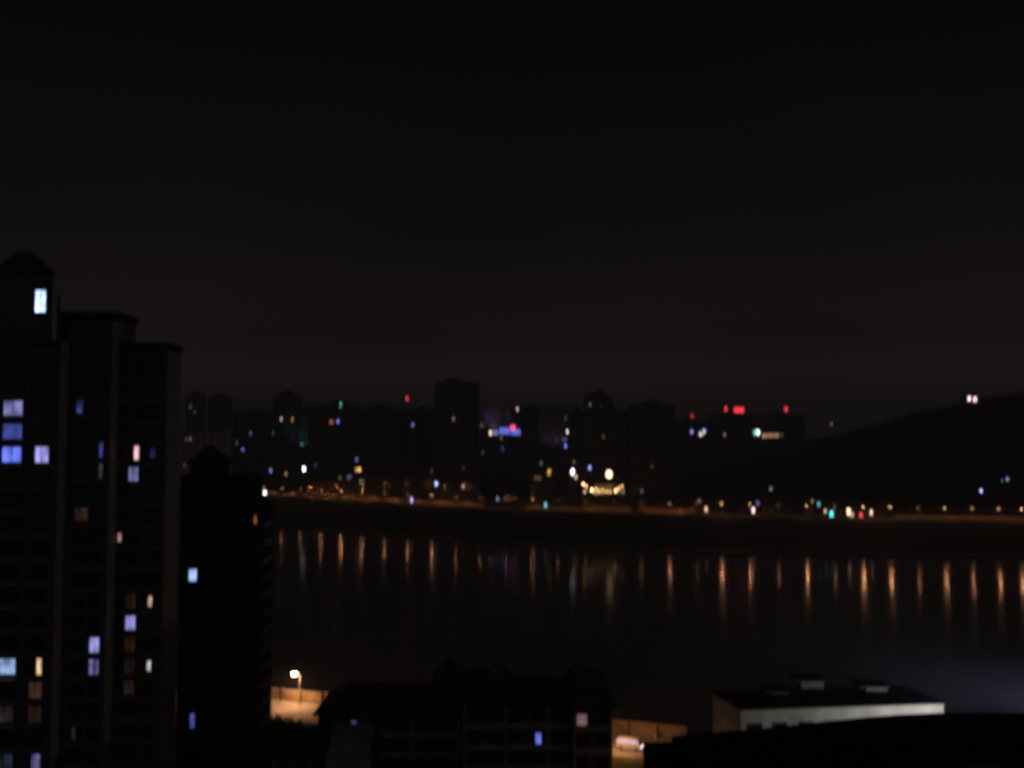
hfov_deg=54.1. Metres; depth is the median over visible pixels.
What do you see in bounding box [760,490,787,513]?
shop house
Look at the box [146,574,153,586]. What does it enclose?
window
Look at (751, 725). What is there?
window
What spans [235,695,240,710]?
window
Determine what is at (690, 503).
broadleaf tree
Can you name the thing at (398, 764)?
window
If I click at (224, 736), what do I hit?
window
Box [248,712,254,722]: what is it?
window
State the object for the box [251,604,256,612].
window
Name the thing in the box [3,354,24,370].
window
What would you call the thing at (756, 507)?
broadleaf tree
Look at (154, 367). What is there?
window
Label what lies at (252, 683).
window
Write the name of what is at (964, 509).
broadleaf tree
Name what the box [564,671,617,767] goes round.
dark house
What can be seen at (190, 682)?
window
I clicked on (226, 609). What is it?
window
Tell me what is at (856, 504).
broadleaf tree
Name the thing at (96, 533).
window
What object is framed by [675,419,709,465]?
apartment building
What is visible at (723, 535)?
ground
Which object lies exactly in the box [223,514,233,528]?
window
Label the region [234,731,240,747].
window
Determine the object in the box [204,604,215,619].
window
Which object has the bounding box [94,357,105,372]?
window
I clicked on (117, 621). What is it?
window
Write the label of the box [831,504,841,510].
broadleaf tree
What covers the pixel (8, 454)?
window
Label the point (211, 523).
window
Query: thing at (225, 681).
window
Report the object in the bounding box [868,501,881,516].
broadleaf tree
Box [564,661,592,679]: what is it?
broadleaf tree
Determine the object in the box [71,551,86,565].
window
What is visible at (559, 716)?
window
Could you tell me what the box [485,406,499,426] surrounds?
tower building
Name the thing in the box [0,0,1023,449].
sky
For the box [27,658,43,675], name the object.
window
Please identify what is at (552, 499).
broadleaf tree
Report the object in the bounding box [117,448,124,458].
window
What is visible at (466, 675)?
broadleaf tree
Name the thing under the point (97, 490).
window
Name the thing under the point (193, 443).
apartment building
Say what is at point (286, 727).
broadleaf tree
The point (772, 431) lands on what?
apartment building
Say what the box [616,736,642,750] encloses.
minibus
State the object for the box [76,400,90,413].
window
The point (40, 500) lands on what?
window
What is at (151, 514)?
window
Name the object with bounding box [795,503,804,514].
broadleaf tree
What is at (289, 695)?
river wall
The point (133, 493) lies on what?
window
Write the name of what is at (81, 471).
window
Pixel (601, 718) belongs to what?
window
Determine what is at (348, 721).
window
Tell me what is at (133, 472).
window
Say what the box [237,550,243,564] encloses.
window
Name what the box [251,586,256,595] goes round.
window
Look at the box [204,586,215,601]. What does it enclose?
window
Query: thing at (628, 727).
river wall
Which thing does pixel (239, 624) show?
window
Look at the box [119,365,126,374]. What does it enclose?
window
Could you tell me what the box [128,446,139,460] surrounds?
window
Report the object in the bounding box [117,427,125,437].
window
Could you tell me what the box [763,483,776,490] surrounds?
hill house
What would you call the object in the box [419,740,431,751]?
window
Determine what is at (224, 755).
window
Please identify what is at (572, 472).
floodlight mast
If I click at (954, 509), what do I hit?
broadleaf tree
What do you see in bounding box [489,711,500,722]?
window
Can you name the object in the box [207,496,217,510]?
window
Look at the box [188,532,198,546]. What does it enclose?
window
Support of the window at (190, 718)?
in the apartment tower at (225, 628)
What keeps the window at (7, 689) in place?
in the apartment tower at (34, 378)
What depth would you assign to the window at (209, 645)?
167.59 m
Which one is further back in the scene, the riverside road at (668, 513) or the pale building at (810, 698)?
the riverside road at (668, 513)
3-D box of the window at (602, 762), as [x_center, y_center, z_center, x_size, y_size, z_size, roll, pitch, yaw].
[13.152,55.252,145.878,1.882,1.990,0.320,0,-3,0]
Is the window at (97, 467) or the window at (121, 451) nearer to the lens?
the window at (97, 467)
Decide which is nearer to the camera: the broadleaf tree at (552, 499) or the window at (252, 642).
the window at (252, 642)
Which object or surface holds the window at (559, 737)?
in the dark house at (516, 721)
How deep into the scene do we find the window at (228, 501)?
168.99 m
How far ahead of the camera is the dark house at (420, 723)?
155.19 m
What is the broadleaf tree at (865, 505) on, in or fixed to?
on the ground at (723, 535)
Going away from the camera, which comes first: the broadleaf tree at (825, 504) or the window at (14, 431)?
the window at (14, 431)
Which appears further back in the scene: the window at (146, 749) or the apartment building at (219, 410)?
the apartment building at (219, 410)
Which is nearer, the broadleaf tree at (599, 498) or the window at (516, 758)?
the window at (516, 758)
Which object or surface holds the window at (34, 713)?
in the apartment tower at (34, 378)
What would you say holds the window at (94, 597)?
in the apartment tower at (95, 339)
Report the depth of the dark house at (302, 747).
132.56 m
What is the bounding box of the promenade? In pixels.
[272,496,1006,521]
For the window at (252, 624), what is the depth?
169.28 m
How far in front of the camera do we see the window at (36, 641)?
136.05 m
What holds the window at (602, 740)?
in the dark house at (591, 704)
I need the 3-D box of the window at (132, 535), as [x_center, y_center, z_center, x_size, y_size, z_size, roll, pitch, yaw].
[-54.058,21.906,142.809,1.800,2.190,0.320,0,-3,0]
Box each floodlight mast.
[571,469,573,505]
[606,470,611,506]
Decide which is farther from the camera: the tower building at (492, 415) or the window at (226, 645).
the tower building at (492, 415)
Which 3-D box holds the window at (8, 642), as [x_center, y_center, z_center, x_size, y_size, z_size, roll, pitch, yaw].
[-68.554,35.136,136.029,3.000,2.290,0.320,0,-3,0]
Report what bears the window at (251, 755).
in the apartment tower at (225, 628)
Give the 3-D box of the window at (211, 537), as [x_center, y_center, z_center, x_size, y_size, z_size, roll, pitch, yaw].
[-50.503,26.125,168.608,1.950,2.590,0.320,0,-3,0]
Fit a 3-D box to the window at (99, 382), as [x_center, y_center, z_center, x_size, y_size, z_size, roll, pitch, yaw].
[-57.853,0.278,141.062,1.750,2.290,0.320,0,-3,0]
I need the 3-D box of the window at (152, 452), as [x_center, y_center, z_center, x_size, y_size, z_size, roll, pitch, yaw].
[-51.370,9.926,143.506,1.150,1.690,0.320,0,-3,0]
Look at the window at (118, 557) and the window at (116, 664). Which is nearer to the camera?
the window at (116, 664)
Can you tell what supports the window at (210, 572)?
in the apartment tower at (225, 628)
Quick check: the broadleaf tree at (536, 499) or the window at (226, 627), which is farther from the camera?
the broadleaf tree at (536, 499)
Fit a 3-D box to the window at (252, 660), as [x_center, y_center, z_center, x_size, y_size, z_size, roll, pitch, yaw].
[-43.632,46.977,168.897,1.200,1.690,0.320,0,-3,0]
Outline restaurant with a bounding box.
[582,479,624,507]
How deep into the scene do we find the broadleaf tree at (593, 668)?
162.74 m
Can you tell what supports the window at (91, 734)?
in the apartment tower at (95, 339)
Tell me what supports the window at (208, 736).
in the apartment tower at (225, 628)
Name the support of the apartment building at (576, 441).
on the ground at (723, 535)
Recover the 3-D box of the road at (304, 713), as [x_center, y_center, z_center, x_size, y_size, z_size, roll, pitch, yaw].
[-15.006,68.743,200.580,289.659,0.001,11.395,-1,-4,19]
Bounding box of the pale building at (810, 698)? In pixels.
[711,674,945,731]
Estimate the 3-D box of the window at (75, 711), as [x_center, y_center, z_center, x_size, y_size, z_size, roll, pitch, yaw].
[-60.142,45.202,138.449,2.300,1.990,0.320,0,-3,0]
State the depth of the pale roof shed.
130.33 m
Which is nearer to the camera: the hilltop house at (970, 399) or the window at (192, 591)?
the window at (192, 591)
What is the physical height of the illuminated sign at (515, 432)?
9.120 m
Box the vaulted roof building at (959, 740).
[643,713,1023,767]
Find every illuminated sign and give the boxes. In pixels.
[492,430,497,434]
[499,428,509,434]
[511,429,519,434]
[734,407,743,412]
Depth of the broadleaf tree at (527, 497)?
869.01 m
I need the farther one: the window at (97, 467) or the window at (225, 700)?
the window at (225, 700)
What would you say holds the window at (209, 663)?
in the apartment tower at (225, 628)
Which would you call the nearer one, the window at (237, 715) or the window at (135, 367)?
the window at (135, 367)
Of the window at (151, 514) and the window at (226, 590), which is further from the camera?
the window at (226, 590)
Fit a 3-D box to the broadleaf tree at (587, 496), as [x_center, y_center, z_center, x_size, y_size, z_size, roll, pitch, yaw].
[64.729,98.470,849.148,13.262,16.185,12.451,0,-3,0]
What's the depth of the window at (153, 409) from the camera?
143.88 m
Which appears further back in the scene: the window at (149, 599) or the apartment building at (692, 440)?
the apartment building at (692, 440)
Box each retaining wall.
[261,490,483,506]
[526,505,630,511]
[639,507,692,512]
[895,515,1022,519]
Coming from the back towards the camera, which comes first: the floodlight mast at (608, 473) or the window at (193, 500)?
the floodlight mast at (608, 473)
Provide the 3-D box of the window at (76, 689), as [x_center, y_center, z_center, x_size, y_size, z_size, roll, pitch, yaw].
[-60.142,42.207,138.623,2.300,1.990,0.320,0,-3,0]
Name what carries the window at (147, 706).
in the apartment tower at (144, 633)
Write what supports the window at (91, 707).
in the apartment tower at (95, 339)
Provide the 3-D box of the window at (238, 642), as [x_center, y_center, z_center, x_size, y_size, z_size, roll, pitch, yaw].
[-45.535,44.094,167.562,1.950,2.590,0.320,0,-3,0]
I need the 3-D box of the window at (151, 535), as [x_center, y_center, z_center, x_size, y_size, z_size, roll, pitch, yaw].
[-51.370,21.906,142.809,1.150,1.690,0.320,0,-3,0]
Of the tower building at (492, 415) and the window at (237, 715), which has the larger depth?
the tower building at (492, 415)
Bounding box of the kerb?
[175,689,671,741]
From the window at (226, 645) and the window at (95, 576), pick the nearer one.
the window at (95, 576)
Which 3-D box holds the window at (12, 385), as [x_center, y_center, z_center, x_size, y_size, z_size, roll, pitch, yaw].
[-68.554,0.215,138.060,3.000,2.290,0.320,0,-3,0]
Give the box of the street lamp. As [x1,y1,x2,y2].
[292,673,300,703]
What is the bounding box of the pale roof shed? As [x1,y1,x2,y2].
[325,723,373,767]
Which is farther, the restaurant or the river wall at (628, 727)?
the restaurant
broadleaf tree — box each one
[275,715,293,737]
[292,719,310,726]
[311,721,330,726]
[432,653,464,693]
[449,664,478,689]
[477,496,485,501]
[522,494,531,504]
[532,496,542,504]
[539,497,547,503]
[548,496,558,505]
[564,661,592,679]
[581,491,595,506]
[584,666,604,676]
[590,495,597,505]
[592,495,604,506]
[600,494,610,503]
[609,492,624,506]
[623,498,634,506]
[639,500,648,506]
[649,501,657,507]
[659,501,666,507]
[667,500,675,506]
[675,498,687,507]
[683,500,695,508]
[703,499,713,507]
[713,503,722,509]
[726,503,733,508]
[742,499,754,513]
[754,504,762,509]
[778,499,789,508]
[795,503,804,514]
[820,500,831,509]
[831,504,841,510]
[840,502,852,515]
[848,501,862,515]
[860,502,870,516]
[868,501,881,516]
[883,506,892,516]
[893,507,900,514]
[906,507,914,512]
[914,503,925,514]
[924,502,934,514]
[933,503,945,513]
[950,505,959,515]
[959,506,969,515]
[966,504,978,515]
[977,503,989,514]
[987,503,998,515]
[998,504,1010,515]
[1011,505,1019,514]
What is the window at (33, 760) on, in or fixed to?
in the apartment tower at (34, 378)
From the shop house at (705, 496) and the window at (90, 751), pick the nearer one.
the window at (90, 751)
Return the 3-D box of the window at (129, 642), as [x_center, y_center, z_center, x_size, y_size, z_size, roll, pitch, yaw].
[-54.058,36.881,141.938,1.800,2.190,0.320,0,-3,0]
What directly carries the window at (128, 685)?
in the apartment tower at (144, 633)
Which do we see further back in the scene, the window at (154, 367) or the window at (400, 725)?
the window at (400, 725)
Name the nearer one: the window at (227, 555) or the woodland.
the window at (227, 555)
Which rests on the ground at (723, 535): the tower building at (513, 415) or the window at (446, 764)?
the tower building at (513, 415)
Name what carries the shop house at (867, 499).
on the ground at (723, 535)
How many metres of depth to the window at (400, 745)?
154.89 m
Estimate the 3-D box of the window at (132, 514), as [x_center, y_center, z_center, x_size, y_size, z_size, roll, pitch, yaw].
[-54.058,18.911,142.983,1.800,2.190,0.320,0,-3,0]
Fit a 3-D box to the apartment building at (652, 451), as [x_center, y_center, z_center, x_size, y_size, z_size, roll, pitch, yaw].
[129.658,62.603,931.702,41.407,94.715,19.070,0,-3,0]
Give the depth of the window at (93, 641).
139.01 m
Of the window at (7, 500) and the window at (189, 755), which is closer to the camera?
the window at (7, 500)
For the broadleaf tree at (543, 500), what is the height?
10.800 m
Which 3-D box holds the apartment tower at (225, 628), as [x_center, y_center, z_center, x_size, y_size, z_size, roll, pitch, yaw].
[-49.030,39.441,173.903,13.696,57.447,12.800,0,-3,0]
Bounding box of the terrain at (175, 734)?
[174,724,176,767]
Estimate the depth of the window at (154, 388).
144.09 m
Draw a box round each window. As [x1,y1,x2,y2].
[0,470,21,486]
[0,493,20,509]
[0,517,20,533]
[0,540,19,556]
[0,564,18,580]
[0,587,18,603]
[0,611,17,627]
[0,634,16,651]
[0,658,16,675]
[0,682,15,699]
[0,706,14,723]
[0,730,14,747]
[0,754,13,767]
[1,400,23,416]
[1,423,22,439]
[1,447,22,462]
[2,377,24,393]
[3,331,25,347]
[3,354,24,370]
[25,729,41,747]
[26,682,42,699]
[26,706,42,723]
[26,753,40,767]
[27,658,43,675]
[28,610,44,628]
[28,634,44,651]
[29,587,45,604]
[30,540,46,557]
[30,563,45,580]
[31,516,47,533]
[32,470,48,486]
[32,493,47,510]
[33,290,46,312]
[33,423,49,440]
[33,446,49,463]
[35,354,51,370]
[35,377,50,393]
[35,400,50,416]
[36,331,52,347]
[66,748,81,763]
[67,704,82,718]
[67,726,82,740]
[68,660,83,674]
[68,682,83,696]
[69,616,85,630]
[69,638,84,652]
[70,594,85,608]
[71,529,87,543]
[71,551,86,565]
[71,573,86,586]
[72,508,87,521]
[73,464,88,478]
[74,422,89,435]
[74,486,88,499]
[75,379,90,392]
[75,443,89,455]
[76,358,91,371]
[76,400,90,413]
[85,725,96,742]
[85,747,96,764]
[86,681,97,697]
[86,703,97,719]
[87,637,98,653]
[87,659,98,675]
[88,593,99,609]
[88,615,99,631]
[89,550,100,566]
[90,506,101,522]
[90,528,101,544]
[90,571,100,586]
[91,463,102,479]
[92,485,102,500]
[93,421,103,436]
[93,442,103,457]
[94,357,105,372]
[94,378,104,393]
[94,399,104,414]
[110,747,118,758]
[111,704,119,714]
[111,725,118,736]
[112,661,120,671]
[112,682,119,691]
[113,618,120,628]
[113,639,120,649]
[114,575,121,585]
[114,596,121,605]
[115,511,123,521]
[115,554,122,564]
[116,469,124,479]
[116,490,123,500]
[116,533,122,541]
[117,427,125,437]
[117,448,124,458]
[118,385,126,395]
[118,406,125,416]
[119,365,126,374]
[121,745,133,760]
[122,701,134,717]
[122,723,133,738]
[123,658,135,673]
[123,680,134,695]
[124,615,135,630]
[124,637,135,652]
[125,573,136,587]
[125,594,136,609]
[126,509,138,524]
[126,530,137,545]
[126,551,137,566]
[127,467,139,481]
[127,488,138,502]
[128,425,140,439]
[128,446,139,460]
[129,383,140,397]
[129,404,140,418]
[130,362,141,376]
[142,725,150,737]
[142,746,149,758]
[143,681,151,693]
[143,703,150,715]
[144,638,152,650]
[144,660,151,672]
[145,596,153,607]
[145,617,152,629]
[146,532,154,543]
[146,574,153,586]
[147,490,155,501]
[147,511,154,522]
[147,553,153,563]
[149,447,156,458]
[149,469,155,479]
[150,364,157,375]
[150,406,156,416]
[150,427,156,437]
[151,385,157,395]
[183,731,194,747]
[183,750,194,765]
[184,676,195,692]
[184,695,195,710]
[185,622,196,637]
[185,640,196,655]
[185,713,195,728]
[186,586,197,601]
[186,604,197,619]
[186,658,196,673]
[188,514,198,528]
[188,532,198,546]
[188,550,198,564]
[188,569,197,581]
[189,478,199,492]
[189,496,199,510]
[202,695,213,710]
[202,731,213,747]
[202,750,212,765]
[203,640,214,655]
[203,676,214,692]
[203,713,213,728]
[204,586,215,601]
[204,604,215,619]
[204,622,214,637]
[204,658,214,673]
[205,568,215,582]
[206,514,216,528]
[206,532,216,546]
[206,550,216,564]
[207,478,217,492]
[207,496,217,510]
[218,731,229,747]
[218,750,229,765]
[219,676,230,692]
[219,695,230,710]
[219,713,229,728]
[220,622,231,637]
[220,640,231,655]
[220,658,230,673]
[221,586,232,601]
[221,604,231,619]
[222,550,232,564]
[222,568,232,582]
[223,478,233,492]
[223,496,233,510]
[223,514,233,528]
[223,532,232,546]
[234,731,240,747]
[234,750,239,765]
[235,676,241,692]
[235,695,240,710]
[235,713,240,728]
[236,604,242,619]
[236,622,241,637]
[236,640,241,655]
[236,658,241,673]
[237,478,246,492]
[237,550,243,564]
[237,568,242,582]
[237,586,242,601]
[238,496,243,510]
[238,514,243,528]
[238,532,243,546]
[248,694,255,704]
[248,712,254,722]
[248,730,254,740]
[248,749,254,758]
[249,676,255,686]
[250,622,256,630]
[250,640,255,649]
[250,658,255,667]
[251,515,257,524]
[251,532,257,542]
[251,550,257,559]
[251,568,256,577]
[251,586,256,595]
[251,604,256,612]
[277,764,287,767]
[296,764,306,767]
[315,764,324,767]
[323,720,336,726]
[347,720,359,722]
[371,720,383,730]
[381,740,383,751]
[395,720,407,730]
[395,740,407,751]
[395,761,407,767]
[419,720,431,730]
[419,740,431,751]
[419,761,431,767]
[443,720,455,730]
[443,740,455,751]
[443,761,455,767]
[467,711,478,722]
[467,732,478,743]
[467,753,478,764]
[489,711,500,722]
[489,732,500,743]
[489,753,500,764]
[511,711,522,722]
[511,732,522,743]
[511,753,522,764]
[532,711,543,722]
[532,732,543,743]
[532,753,543,764]
[554,711,565,722]
[554,732,565,743]
[554,753,565,764]
[576,713,587,724]
[576,735,587,746]
[576,757,587,767]
[596,713,607,724]
[597,735,607,746]
[597,757,607,767]
[748,723,761,729]
[774,722,787,726]
[800,721,813,723]
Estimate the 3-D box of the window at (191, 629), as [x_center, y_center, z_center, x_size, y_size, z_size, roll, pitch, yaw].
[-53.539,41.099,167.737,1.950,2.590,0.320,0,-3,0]
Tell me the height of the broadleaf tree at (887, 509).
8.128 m
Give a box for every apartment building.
[179,427,231,480]
[185,390,205,429]
[208,394,231,429]
[232,408,271,482]
[271,390,301,485]
[298,406,307,485]
[307,401,357,494]
[355,404,405,495]
[403,406,434,495]
[434,377,479,499]
[520,403,538,467]
[539,406,568,463]
[568,406,584,498]
[584,389,612,409]
[584,405,628,498]
[628,400,675,501]
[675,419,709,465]
[708,411,749,458]
[749,412,805,452]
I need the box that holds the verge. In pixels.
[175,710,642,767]
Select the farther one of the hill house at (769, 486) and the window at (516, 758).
the hill house at (769, 486)
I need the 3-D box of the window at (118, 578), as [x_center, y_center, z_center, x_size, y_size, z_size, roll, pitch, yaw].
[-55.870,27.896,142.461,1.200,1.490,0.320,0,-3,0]
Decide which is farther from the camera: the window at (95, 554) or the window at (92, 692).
the window at (95, 554)
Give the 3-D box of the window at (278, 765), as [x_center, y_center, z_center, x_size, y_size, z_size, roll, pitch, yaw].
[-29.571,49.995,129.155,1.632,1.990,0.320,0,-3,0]
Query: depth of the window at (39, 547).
136.82 m
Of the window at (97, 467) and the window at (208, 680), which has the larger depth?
the window at (208, 680)
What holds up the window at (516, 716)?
in the dark house at (516, 721)
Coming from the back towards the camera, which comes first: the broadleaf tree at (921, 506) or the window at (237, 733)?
the broadleaf tree at (921, 506)
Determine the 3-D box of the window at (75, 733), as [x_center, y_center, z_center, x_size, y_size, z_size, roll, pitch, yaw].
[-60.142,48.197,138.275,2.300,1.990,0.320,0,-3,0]
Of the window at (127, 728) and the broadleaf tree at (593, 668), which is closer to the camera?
the window at (127, 728)
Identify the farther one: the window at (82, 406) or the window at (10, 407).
the window at (82, 406)
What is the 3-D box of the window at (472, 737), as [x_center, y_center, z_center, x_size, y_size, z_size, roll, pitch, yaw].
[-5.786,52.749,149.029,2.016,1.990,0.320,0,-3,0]
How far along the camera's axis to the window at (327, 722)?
155.11 m
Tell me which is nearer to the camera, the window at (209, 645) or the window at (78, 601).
the window at (78, 601)
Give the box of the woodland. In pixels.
[670,391,1023,511]
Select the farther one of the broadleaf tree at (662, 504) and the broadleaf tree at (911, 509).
the broadleaf tree at (662, 504)
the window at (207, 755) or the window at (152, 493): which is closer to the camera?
the window at (152, 493)
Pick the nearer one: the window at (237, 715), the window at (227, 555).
the window at (237, 715)
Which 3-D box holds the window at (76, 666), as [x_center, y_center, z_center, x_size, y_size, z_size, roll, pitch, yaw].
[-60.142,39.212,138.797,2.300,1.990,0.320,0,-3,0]
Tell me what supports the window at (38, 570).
in the apartment tower at (34, 378)
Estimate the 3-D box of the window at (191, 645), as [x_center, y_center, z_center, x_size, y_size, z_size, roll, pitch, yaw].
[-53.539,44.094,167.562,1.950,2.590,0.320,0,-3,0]
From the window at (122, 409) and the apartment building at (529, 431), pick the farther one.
the apartment building at (529, 431)
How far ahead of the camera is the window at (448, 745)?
154.89 m
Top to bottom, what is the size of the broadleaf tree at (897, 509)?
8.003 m
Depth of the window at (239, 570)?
168.29 m
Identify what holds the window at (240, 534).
in the apartment tower at (225, 628)
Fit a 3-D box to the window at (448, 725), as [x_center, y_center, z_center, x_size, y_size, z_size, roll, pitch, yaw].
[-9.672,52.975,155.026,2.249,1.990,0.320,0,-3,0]
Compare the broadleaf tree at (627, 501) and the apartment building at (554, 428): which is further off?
the apartment building at (554, 428)
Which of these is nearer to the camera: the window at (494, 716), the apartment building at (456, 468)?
the window at (494, 716)
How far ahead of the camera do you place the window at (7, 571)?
136.62 m
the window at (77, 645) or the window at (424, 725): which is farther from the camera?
the window at (424, 725)
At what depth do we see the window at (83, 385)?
141.09 m
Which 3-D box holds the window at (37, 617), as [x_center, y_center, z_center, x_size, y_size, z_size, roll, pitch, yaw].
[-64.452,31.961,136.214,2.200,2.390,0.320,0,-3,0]
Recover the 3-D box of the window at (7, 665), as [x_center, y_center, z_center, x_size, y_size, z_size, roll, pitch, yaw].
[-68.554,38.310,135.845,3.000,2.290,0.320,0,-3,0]
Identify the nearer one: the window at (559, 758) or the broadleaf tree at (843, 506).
the window at (559, 758)
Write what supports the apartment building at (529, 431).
on the ground at (723, 535)
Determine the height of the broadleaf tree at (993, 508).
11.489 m
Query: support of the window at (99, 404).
in the apartment tower at (95, 339)
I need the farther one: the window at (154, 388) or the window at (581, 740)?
the window at (581, 740)
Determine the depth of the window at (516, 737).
149.06 m
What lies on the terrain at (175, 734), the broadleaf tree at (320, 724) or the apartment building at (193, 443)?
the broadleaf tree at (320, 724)
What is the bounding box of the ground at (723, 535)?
[178,400,1023,558]
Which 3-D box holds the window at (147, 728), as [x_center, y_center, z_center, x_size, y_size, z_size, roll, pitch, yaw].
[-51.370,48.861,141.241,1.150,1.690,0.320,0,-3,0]
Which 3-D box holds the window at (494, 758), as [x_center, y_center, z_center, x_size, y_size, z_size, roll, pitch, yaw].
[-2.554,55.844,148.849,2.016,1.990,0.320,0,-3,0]
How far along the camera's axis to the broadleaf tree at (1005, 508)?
746.03 m
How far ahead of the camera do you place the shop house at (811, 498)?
786.56 m
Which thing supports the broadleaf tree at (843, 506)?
on the ground at (723, 535)
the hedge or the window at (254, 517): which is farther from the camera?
the hedge
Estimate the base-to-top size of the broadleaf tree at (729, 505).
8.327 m
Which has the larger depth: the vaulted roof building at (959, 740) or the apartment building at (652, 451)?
the apartment building at (652, 451)
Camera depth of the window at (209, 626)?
167.76 m
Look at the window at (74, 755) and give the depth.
138.16 m
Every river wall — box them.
[271,687,326,703]
[612,719,685,738]
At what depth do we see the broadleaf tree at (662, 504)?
819.93 m
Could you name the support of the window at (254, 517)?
in the apartment tower at (225, 628)
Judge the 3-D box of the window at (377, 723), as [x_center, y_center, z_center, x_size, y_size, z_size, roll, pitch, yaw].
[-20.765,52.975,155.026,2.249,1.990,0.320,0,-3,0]
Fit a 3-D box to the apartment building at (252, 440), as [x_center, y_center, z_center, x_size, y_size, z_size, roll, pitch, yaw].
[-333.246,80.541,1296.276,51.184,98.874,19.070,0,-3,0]
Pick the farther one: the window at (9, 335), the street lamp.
the street lamp
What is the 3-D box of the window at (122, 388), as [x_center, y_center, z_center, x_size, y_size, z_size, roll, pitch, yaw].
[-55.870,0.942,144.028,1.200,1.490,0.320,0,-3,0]
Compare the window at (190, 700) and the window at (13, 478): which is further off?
the window at (190, 700)
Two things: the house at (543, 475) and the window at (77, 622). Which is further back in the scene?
the house at (543, 475)
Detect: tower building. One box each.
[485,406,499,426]
[506,407,519,424]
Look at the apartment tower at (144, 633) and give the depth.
143.09 m
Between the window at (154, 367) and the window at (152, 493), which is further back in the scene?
the window at (154, 367)
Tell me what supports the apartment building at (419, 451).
on the ground at (723, 535)
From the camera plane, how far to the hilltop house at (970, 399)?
1090.83 m
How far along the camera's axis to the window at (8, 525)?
136.99 m
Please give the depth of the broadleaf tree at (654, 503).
821.99 m
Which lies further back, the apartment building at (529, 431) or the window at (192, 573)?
the apartment building at (529, 431)
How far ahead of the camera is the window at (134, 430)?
143.70 m
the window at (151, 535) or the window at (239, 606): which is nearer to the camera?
the window at (151, 535)
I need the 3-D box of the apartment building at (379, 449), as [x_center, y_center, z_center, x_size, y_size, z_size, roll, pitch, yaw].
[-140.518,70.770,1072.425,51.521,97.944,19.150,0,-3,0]
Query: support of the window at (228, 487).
in the apartment tower at (225, 628)
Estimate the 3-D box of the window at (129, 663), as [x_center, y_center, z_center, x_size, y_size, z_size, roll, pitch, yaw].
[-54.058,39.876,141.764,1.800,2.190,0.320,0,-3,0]
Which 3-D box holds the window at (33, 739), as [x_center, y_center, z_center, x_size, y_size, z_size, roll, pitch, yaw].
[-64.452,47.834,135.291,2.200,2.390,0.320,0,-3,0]
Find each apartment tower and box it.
[0,251,69,767]
[59,311,137,767]
[110,342,183,767]
[176,446,275,767]
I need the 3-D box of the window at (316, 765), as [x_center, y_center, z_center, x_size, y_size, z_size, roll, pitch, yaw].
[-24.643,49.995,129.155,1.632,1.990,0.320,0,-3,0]
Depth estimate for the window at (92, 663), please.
138.84 m
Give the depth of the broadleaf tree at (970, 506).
752.82 m
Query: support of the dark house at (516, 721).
on the terrain at (175, 734)
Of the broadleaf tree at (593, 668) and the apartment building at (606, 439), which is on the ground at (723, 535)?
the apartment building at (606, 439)
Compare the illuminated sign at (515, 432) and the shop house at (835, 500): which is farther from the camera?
the illuminated sign at (515, 432)
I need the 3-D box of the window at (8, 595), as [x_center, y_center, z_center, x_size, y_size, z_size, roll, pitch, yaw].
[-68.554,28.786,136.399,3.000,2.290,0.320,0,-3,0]
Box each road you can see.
[175,694,661,757]
[179,491,1022,521]
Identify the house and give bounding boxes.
[270,727,382,767]
[313,682,461,767]
[457,676,570,767]
[530,454,555,502]
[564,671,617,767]
[692,493,716,512]
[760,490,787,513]
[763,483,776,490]
[803,491,820,514]
[826,496,846,515]
[852,496,882,515]
[961,394,979,406]
[969,484,988,492]
[997,473,1013,481]
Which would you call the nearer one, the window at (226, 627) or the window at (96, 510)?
the window at (96, 510)
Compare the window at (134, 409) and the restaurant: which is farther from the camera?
the restaurant
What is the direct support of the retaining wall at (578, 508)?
on the ground at (723, 535)
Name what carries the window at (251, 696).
in the apartment tower at (225, 628)
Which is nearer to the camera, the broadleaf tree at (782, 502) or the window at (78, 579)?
the window at (78, 579)
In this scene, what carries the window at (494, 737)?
in the dark house at (516, 721)
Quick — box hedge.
[277,719,316,726]
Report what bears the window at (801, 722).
in the pale building at (810, 698)
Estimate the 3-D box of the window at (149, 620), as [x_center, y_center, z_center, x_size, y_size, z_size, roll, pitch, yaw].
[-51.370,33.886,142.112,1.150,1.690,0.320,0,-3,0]
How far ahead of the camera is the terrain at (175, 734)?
190.91 m
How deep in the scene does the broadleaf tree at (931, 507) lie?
762.32 m
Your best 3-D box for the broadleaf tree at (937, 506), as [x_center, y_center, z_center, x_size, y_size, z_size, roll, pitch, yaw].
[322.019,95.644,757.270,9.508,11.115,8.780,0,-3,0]
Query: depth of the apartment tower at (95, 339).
140.09 m
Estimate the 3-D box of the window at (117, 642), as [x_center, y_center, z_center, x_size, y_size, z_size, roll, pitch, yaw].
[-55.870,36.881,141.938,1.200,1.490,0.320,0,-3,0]
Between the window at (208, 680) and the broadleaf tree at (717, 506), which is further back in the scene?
the broadleaf tree at (717, 506)
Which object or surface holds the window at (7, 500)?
in the apartment tower at (34, 378)
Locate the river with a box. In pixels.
[175,522,1023,734]
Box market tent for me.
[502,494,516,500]

